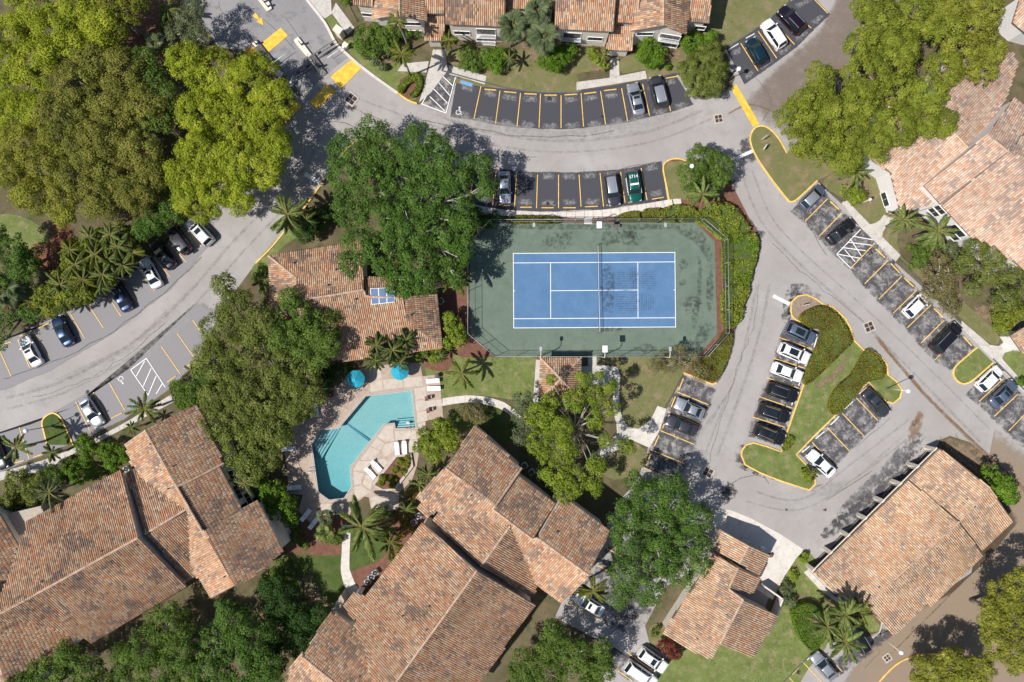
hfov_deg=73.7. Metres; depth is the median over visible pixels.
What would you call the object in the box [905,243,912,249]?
bush
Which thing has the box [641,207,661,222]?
hedge
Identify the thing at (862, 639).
parked car
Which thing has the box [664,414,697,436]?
parked car
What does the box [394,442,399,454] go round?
sun lounger
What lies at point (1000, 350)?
front walk
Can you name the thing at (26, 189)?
broadleaf tree
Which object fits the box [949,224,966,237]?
window
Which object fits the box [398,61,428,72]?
front walk
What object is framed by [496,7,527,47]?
fan palm
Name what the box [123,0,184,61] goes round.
mulch bed
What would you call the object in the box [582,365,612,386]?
gazebo pad
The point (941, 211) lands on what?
window
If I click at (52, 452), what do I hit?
palm tree
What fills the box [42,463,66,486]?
bush
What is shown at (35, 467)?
sidewalk
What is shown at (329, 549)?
mulch bed
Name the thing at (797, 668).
kerb
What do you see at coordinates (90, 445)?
bush
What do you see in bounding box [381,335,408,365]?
palm tree
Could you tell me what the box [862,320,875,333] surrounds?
storm drain
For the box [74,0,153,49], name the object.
broadleaf tree
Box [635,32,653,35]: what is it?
window
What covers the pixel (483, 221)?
bush
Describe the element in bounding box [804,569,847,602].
side slab
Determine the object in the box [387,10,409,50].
palm tree
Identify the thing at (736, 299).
hedge
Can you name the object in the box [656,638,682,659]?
bush
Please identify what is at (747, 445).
grass
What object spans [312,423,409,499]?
pool water
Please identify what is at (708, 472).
storm drain
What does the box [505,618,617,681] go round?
broadleaf tree
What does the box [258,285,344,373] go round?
broadleaf tree
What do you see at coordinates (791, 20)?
parked car
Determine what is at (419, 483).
palm tree
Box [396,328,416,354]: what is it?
palm tree
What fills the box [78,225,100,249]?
palm tree
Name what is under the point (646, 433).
garden path
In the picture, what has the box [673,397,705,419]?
parked car
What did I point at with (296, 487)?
sun lounger
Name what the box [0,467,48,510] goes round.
bush
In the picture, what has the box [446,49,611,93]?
lawn
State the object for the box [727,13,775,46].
kerb
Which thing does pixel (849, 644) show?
palm tree
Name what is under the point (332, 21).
grass verge
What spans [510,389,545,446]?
broadleaf tree
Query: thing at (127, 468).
air conditioner
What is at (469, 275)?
palm tree
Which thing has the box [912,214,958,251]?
palm tree
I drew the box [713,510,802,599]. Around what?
concrete apron
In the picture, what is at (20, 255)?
broadleaf tree
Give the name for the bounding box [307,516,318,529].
sun lounger
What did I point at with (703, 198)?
palm tree
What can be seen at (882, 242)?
sidewalk
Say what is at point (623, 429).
garden path
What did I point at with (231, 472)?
window
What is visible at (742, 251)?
hedge
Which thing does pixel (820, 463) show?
parked car
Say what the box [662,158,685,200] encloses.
kerb
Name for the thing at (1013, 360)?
lawn
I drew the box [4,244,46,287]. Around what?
broadleaf tree
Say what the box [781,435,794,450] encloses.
bush
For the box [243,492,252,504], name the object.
window
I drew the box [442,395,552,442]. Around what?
garden path
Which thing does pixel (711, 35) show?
bush
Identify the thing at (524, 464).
air conditioner
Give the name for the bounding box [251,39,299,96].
traffic island
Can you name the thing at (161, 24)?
bush
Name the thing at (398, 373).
patio umbrella
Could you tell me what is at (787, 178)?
grass island
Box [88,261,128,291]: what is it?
palm tree
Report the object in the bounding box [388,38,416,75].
palm tree
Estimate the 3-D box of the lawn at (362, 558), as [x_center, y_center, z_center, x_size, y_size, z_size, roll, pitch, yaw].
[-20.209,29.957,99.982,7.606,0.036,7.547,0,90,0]
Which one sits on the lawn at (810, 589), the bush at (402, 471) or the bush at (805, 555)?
the bush at (805, 555)
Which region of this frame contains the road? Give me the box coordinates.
[0,0,1023,681]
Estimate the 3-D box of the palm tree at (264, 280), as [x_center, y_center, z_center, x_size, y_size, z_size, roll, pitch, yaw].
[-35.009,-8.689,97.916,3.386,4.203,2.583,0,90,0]
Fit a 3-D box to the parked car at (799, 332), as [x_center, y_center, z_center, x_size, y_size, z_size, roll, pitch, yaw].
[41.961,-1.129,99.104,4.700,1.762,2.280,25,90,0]
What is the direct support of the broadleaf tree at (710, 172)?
on the ground at (192, 594)
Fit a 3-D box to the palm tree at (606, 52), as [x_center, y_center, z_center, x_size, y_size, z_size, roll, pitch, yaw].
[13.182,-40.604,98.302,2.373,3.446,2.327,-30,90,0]
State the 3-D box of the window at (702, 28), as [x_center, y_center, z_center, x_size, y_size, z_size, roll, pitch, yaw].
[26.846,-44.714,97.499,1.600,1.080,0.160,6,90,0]
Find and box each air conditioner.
[123,465,131,471]
[364,578,371,585]
[367,573,375,580]
[371,568,378,576]
[410,518,417,525]
[415,511,422,519]
[438,297,443,304]
[521,461,527,468]
[528,468,534,475]
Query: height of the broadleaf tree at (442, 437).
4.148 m
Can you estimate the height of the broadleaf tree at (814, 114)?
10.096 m
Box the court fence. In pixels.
[467,218,729,356]
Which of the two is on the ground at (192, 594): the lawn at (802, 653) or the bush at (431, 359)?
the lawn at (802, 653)
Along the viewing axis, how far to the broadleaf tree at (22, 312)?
96.61 m
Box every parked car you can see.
[0,439,10,469]
[18,335,44,367]
[50,314,75,347]
[78,396,105,427]
[109,279,133,312]
[138,257,163,289]
[149,239,177,270]
[165,225,194,255]
[185,217,215,246]
[497,171,511,204]
[573,593,605,617]
[603,173,620,206]
[622,658,657,681]
[625,169,642,203]
[626,82,644,116]
[636,645,668,673]
[648,75,667,108]
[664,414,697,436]
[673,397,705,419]
[745,36,768,67]
[752,423,786,445]
[756,403,790,422]
[760,18,787,51]
[764,382,798,402]
[769,361,803,381]
[776,4,806,35]
[777,342,810,364]
[783,321,817,344]
[798,183,826,210]
[805,449,836,478]
[809,650,838,681]
[825,217,856,245]
[845,622,872,654]
[860,387,890,418]
[901,291,929,318]
[927,321,962,354]
[974,365,1003,392]
[987,379,1018,408]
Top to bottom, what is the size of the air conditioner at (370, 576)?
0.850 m
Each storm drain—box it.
[344,91,358,106]
[701,465,714,479]
[713,113,723,123]
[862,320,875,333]
[882,653,892,663]
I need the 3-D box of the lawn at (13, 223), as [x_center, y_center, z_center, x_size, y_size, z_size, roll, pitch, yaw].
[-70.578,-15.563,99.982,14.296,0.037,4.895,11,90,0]
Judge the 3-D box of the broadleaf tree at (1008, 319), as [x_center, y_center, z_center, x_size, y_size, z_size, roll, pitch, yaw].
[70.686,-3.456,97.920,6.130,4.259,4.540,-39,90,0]
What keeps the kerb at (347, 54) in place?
on the ground at (192, 594)
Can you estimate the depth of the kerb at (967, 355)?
99.85 m
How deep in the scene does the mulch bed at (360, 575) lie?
99.95 m
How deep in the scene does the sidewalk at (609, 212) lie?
99.93 m
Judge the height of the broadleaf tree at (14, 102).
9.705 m
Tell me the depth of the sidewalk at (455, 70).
99.93 m
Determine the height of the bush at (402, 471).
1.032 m
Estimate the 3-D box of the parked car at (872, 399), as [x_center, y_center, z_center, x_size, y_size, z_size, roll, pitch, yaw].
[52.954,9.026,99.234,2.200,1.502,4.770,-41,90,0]
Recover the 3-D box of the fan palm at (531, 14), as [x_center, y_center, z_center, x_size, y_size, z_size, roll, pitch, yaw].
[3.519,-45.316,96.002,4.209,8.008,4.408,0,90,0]
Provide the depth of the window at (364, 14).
98.00 m
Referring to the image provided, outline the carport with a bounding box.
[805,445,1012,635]
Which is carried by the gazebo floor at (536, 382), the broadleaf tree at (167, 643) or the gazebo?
the gazebo
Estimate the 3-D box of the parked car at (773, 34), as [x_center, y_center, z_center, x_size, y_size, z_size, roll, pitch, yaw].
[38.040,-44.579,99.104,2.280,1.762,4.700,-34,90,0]
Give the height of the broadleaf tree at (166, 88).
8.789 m
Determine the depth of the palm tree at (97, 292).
95.30 m
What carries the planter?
on the pool deck
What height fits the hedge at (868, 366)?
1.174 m
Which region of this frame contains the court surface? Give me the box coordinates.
[470,223,716,355]
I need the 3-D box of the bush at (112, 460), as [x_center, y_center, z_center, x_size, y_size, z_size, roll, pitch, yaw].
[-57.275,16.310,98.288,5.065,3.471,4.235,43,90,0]
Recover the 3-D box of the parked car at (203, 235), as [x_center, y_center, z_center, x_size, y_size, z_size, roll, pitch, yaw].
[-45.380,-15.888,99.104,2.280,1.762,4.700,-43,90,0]
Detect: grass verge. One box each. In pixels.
[326,15,344,35]
[664,159,759,382]
[664,161,724,199]
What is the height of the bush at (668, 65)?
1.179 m
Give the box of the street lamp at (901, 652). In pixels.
[878,634,903,654]
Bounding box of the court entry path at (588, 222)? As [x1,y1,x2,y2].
[584,218,591,223]
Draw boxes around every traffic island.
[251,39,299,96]
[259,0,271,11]
[294,37,326,75]
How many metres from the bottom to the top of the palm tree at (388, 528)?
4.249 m
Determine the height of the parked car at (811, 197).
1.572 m
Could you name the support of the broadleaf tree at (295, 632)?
on the ground at (192, 594)
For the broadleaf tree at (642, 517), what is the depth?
93.01 m
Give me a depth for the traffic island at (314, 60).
99.65 m
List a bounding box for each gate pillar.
[275,69,285,79]
[332,24,345,39]
[342,41,348,49]
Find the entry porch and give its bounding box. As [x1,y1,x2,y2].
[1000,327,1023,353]
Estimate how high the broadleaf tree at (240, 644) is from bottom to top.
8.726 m
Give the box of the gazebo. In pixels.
[538,357,581,400]
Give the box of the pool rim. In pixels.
[310,389,416,501]
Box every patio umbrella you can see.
[347,370,364,387]
[391,363,408,379]
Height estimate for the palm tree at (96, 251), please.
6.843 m
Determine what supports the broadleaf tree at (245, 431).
on the ground at (192, 594)
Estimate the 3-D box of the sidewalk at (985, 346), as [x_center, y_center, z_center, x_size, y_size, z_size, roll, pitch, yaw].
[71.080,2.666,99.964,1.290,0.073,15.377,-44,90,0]
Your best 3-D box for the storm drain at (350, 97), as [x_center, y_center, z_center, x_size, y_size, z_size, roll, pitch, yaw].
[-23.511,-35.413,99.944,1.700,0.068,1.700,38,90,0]
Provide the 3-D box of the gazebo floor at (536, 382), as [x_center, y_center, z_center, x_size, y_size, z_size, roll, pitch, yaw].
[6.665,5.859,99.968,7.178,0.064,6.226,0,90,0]
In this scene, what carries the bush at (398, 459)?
in the planter
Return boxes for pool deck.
[285,362,442,522]
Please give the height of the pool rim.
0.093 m
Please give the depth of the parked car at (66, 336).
99.02 m
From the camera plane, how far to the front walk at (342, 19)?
99.93 m
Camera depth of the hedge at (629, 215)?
99.25 m
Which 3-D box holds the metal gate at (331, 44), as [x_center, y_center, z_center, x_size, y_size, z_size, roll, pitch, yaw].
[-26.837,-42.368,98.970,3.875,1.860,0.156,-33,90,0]
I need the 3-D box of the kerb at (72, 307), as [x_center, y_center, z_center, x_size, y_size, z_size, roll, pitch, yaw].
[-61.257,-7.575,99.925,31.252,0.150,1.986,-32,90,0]
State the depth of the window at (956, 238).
97.71 m
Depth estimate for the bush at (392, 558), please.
99.18 m
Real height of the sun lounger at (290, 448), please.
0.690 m
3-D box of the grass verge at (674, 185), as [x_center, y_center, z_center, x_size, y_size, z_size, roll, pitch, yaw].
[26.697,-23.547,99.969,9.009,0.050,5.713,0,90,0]
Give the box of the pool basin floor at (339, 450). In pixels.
[313,391,414,496]
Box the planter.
[373,453,413,491]
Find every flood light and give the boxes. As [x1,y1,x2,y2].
[595,217,601,227]
[602,345,607,357]
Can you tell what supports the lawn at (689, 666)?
on the ground at (192, 594)
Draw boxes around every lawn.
[0,214,51,250]
[251,228,296,275]
[281,553,349,613]
[345,40,424,99]
[350,520,392,570]
[425,354,537,400]
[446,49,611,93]
[448,403,519,439]
[595,442,646,479]
[597,357,697,428]
[619,31,727,99]
[648,623,672,648]
[656,620,826,681]
[707,0,788,47]
[769,623,827,681]
[777,551,879,681]
[821,167,999,344]
[1002,350,1023,378]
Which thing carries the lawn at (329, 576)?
on the ground at (192, 594)
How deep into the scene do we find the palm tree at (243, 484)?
94.39 m
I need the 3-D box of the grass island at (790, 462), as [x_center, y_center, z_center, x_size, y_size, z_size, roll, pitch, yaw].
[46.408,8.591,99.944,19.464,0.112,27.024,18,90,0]
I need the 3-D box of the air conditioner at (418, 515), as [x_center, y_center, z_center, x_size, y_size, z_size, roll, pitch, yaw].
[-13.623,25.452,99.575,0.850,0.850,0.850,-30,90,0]
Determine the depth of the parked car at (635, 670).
98.39 m
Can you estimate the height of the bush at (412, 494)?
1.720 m
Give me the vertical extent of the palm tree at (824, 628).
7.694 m
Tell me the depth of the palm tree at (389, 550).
94.91 m
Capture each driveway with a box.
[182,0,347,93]
[309,0,331,17]
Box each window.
[227,469,237,484]
[232,485,243,499]
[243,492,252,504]
[361,12,371,17]
[404,22,421,26]
[453,31,470,35]
[476,28,495,38]
[476,39,495,45]
[562,32,581,42]
[586,37,602,41]
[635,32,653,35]
[658,33,680,44]
[658,42,677,48]
[693,26,706,30]
[880,191,889,207]
[927,207,939,217]
[933,205,946,215]
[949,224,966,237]
[949,232,960,240]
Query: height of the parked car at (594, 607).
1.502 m
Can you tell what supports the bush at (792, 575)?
on the lawn at (810, 589)
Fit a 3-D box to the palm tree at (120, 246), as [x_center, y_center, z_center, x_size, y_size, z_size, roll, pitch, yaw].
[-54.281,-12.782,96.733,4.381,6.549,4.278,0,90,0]
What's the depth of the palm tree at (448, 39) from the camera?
95.48 m
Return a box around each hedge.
[397,73,422,97]
[508,215,560,224]
[616,211,640,222]
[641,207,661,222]
[659,204,697,222]
[692,329,733,381]
[694,201,750,241]
[720,284,749,328]
[721,232,759,288]
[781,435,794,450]
[789,600,822,651]
[798,305,852,384]
[827,349,886,414]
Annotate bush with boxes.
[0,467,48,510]
[0,495,24,510]
[31,219,135,317]
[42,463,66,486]
[51,456,69,491]
[61,457,104,485]
[73,432,102,467]
[97,439,129,473]
[158,2,177,35]
[168,379,193,410]
[250,261,268,293]
[269,556,295,584]
[288,204,332,243]
[289,527,309,550]
[317,363,352,396]
[319,530,345,545]
[339,0,349,4]
[351,20,402,58]
[362,44,386,70]
[377,506,395,527]
[378,474,387,482]
[387,474,392,481]
[387,482,394,488]
[388,548,400,562]
[391,466,398,473]
[395,516,415,539]
[397,457,403,465]
[399,468,406,475]
[401,29,422,40]
[401,460,410,468]
[402,486,419,506]
[404,455,411,461]
[413,350,431,363]
[428,348,446,364]
[457,44,493,73]
[460,206,501,228]
[482,45,507,74]
[534,42,578,74]
[586,45,609,70]
[634,36,668,68]
[651,626,660,637]
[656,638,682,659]
[664,63,671,69]
[680,28,718,62]
[778,581,797,607]
[788,568,798,582]
[798,552,808,563]
[800,465,814,482]
[839,184,868,205]
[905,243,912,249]
[908,236,940,270]
[940,239,965,265]
[1015,376,1023,386]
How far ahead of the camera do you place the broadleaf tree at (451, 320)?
96.69 m
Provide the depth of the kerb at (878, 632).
99.85 m
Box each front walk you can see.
[332,3,353,35]
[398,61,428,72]
[419,50,447,101]
[610,58,619,77]
[869,213,893,237]
[991,327,1020,359]
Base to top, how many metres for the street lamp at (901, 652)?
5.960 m
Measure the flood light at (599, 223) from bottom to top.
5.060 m
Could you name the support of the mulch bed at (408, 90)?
on the ground at (192, 594)
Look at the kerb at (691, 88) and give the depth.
99.85 m
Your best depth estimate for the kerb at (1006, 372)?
99.85 m
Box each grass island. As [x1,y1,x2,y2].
[43,414,71,444]
[742,296,900,488]
[751,127,847,200]
[954,348,991,382]
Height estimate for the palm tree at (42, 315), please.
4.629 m
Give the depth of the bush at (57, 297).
95.14 m
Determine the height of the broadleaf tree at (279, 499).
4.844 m
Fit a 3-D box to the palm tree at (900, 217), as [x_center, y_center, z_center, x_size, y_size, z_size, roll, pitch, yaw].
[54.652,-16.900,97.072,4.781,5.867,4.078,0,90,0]
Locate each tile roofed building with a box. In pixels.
[0,405,290,681]
[267,241,442,361]
[285,425,609,681]
[353,0,711,55]
[662,528,782,658]
[856,0,1023,271]
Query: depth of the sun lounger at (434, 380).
99.59 m
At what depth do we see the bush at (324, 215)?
97.20 m
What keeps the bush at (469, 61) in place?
on the lawn at (567, 80)
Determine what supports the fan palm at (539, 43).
on the lawn at (567, 80)
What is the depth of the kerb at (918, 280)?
99.85 m
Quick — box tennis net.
[597,244,599,332]
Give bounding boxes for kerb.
[1,227,180,339]
[41,412,73,444]
[255,182,322,263]
[306,0,397,93]
[397,93,416,103]
[441,70,576,92]
[647,72,731,99]
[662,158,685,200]
[684,372,716,384]
[717,219,760,382]
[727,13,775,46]
[740,294,902,490]
[749,125,816,202]
[784,647,819,681]
[818,181,841,202]
[870,623,881,638]
[878,653,949,681]
[900,261,961,323]
[952,347,992,383]
[993,358,1023,389]
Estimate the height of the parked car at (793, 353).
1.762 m
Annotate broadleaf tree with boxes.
[0,0,125,68]
[0,35,64,141]
[0,117,82,229]
[0,222,39,291]
[0,292,42,351]
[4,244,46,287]
[4,637,115,681]
[29,35,167,164]
[53,122,167,223]
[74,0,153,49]
[103,599,207,681]
[127,161,187,242]
[130,44,180,134]
[160,36,297,227]
[162,0,213,51]
[170,364,215,407]
[184,597,284,681]
[190,269,327,427]
[194,380,296,486]
[255,476,298,528]
[256,574,329,680]
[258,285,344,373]
[323,113,499,301]
[412,417,459,464]
[440,311,467,351]
[457,401,489,425]
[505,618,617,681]
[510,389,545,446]
[524,370,636,504]
[604,468,715,612]
[645,343,710,383]
[675,142,736,202]
[676,39,730,98]
[772,58,886,178]
[839,28,967,165]
[841,0,972,67]
[908,644,998,681]
[919,248,961,319]
[931,0,1009,86]
[951,238,1023,312]
[969,564,1023,677]
[979,464,1021,505]
[987,298,1023,336]
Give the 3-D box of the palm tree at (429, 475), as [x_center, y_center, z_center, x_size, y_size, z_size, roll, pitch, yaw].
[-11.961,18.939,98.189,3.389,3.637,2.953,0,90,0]
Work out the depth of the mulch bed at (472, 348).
99.95 m
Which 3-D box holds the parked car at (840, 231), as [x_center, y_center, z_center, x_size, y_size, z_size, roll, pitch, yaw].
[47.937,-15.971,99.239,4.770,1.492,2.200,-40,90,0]
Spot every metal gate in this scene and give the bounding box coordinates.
[293,61,313,76]
[314,39,339,58]
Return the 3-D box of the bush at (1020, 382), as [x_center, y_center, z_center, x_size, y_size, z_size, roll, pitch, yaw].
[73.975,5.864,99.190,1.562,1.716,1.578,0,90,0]
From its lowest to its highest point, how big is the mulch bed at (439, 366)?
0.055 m
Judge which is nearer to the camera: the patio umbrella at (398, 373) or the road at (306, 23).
the patio umbrella at (398, 373)
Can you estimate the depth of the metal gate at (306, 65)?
98.79 m
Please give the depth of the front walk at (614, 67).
99.93 m
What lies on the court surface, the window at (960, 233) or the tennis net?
the tennis net
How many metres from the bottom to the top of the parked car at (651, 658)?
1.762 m
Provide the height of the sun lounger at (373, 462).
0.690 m
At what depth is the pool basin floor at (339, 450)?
101.15 m
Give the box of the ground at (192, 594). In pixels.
[0,0,1023,681]
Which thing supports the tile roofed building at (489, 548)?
on the ground at (192, 594)
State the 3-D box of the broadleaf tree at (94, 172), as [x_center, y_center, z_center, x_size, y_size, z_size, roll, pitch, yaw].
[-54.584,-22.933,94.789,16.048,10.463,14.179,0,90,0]
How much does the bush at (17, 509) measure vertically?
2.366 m
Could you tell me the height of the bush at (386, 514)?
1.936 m
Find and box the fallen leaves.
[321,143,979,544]
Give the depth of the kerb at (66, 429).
99.85 m
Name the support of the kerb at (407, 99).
on the ground at (192, 594)
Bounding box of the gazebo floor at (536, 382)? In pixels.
[533,360,581,401]
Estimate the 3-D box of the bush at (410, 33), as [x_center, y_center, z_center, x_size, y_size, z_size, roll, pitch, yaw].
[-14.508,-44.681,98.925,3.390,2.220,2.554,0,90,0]
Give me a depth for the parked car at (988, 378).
98.91 m
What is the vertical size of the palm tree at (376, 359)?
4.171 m
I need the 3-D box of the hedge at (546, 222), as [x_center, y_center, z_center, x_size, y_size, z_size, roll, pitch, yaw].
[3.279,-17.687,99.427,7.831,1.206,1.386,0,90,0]
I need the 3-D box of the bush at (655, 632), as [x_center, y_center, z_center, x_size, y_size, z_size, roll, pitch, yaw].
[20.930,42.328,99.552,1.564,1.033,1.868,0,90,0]
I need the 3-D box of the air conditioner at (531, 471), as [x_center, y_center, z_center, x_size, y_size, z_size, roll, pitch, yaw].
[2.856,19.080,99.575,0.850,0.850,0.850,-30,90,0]
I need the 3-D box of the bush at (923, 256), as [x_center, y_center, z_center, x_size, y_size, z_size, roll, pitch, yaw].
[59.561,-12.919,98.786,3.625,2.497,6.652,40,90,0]
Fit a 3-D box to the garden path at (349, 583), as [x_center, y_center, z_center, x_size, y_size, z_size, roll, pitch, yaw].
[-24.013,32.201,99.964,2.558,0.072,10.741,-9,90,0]
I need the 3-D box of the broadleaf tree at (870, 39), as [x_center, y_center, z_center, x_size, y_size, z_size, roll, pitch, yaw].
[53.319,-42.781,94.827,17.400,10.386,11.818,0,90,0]
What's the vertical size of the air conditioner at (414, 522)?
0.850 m
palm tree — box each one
[1,433,45,462]
[19,292,44,310]
[29,284,54,304]
[31,474,81,512]
[37,303,66,319]
[41,443,68,462]
[44,268,75,294]
[53,285,78,314]
[57,238,87,260]
[62,251,91,279]
[65,262,97,293]
[73,285,107,307]
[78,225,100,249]
[82,238,108,271]
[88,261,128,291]
[93,278,115,296]
[94,245,121,272]
[98,222,135,246]
[104,233,137,263]
[111,251,141,277]
[121,420,146,435]
[123,239,152,263]
[124,391,164,422]
[157,0,181,22]
[181,360,201,380]
[229,471,259,495]
[252,271,271,287]
[270,193,312,234]
[296,205,320,232]
[338,494,394,560]
[363,351,386,371]
[364,331,386,357]
[373,530,402,559]
[379,518,398,535]
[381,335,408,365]
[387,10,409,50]
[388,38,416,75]
[390,352,410,369]
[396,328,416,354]
[396,501,416,517]
[409,474,428,491]
[417,463,438,483]
[432,349,448,361]
[434,258,472,295]
[439,29,457,52]
[444,358,478,389]
[500,48,516,69]
[575,575,608,602]
[596,49,610,65]
[686,176,719,209]
[803,467,819,482]
[808,607,843,647]
[822,596,862,634]
[825,624,867,665]
[838,158,870,190]
[841,595,872,626]
[884,204,922,234]
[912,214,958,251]
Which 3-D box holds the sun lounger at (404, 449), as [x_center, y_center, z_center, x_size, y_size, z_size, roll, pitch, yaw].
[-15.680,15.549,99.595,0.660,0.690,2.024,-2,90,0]
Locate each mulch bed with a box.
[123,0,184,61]
[283,522,325,554]
[306,541,344,555]
[317,506,345,534]
[351,546,397,590]
[392,506,425,549]
[399,74,422,98]
[419,348,452,371]
[437,288,469,342]
[452,330,491,357]
[560,217,615,222]
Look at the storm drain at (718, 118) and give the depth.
99.92 m
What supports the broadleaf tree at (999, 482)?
on the ground at (192, 594)
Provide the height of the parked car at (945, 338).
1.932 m
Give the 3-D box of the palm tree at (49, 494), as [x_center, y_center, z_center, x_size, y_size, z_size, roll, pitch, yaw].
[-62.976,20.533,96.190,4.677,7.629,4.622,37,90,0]
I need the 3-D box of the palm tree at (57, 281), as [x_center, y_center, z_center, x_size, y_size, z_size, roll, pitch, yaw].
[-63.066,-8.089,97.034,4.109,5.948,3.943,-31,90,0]
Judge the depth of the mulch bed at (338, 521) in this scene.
99.94 m
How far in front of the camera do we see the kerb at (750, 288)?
99.85 m
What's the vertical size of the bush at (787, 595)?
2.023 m
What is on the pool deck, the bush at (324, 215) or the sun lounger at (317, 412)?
the sun lounger at (317, 412)
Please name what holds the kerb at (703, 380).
on the grass verge at (730, 196)
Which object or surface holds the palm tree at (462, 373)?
on the lawn at (514, 376)
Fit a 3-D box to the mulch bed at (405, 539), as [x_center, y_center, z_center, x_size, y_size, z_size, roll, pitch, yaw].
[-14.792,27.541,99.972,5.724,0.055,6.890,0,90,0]
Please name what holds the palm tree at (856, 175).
on the lawn at (983, 329)
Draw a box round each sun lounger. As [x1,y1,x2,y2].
[282,446,295,450]
[287,485,301,489]
[299,508,311,521]
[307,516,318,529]
[314,405,319,416]
[364,467,376,478]
[370,460,382,471]
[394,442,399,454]
[402,441,406,453]
[426,378,439,382]
[427,386,440,390]
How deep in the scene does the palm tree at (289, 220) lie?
93.23 m
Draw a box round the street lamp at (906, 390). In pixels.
[886,387,910,392]
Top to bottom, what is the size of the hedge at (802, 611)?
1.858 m
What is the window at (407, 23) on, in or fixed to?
in the tile roofed building at (627, 24)
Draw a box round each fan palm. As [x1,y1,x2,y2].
[0,273,33,313]
[144,32,168,53]
[313,523,334,541]
[316,509,333,525]
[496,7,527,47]
[524,0,552,24]
[525,20,560,56]
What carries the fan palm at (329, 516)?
on the mulch bed at (338, 521)
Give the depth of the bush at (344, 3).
98.82 m
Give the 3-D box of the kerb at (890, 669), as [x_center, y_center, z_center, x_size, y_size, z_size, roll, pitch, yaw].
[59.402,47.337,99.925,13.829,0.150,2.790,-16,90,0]
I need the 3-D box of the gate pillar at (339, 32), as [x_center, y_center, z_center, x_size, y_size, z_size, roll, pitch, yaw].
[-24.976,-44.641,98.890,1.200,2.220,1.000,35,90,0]
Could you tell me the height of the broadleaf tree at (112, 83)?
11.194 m
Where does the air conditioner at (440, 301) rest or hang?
on the ground at (192, 594)
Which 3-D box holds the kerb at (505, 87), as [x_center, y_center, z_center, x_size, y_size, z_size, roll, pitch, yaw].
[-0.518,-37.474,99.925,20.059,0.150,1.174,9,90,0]
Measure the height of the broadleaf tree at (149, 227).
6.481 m
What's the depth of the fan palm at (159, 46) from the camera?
95.12 m
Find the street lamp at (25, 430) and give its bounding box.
[23,425,52,432]
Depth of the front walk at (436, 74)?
99.93 m
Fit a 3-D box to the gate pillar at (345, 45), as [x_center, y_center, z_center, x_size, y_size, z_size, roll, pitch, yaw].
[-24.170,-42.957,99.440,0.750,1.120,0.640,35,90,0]
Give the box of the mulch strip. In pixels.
[697,224,722,355]
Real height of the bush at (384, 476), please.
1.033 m
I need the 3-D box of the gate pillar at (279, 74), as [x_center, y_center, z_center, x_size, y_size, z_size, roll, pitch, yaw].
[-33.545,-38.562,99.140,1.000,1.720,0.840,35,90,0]
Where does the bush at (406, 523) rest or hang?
on the mulch bed at (405, 539)
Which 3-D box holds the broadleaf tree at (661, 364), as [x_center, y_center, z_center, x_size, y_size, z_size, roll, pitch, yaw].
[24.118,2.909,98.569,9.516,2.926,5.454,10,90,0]
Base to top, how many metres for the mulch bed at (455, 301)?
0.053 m
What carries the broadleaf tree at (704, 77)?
on the lawn at (629, 64)
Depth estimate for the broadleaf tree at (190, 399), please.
95.67 m
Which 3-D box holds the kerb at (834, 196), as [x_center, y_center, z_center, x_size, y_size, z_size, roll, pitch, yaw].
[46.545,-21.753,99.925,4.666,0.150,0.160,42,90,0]
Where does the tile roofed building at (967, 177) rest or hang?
on the ground at (192, 594)
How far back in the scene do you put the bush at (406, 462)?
99.28 m
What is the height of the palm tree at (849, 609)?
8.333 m
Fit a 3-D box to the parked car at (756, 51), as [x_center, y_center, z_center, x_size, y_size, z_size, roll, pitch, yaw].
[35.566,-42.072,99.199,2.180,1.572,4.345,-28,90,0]
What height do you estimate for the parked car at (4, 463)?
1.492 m
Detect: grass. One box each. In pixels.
[24,1,979,681]
[47,297,989,486]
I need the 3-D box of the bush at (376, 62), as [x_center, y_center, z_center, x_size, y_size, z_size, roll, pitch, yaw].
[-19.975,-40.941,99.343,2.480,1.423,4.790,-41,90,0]
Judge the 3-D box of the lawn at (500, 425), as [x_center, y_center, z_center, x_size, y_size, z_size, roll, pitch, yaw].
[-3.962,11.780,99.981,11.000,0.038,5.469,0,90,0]
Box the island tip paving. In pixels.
[792,296,819,319]
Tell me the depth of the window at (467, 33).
97.71 m
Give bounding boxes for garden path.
[341,525,358,595]
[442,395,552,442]
[588,357,596,365]
[590,365,631,458]
[628,406,665,446]
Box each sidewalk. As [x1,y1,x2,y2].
[0,375,202,480]
[449,65,485,84]
[451,199,681,217]
[577,71,646,89]
[842,201,899,261]
[961,321,1023,392]

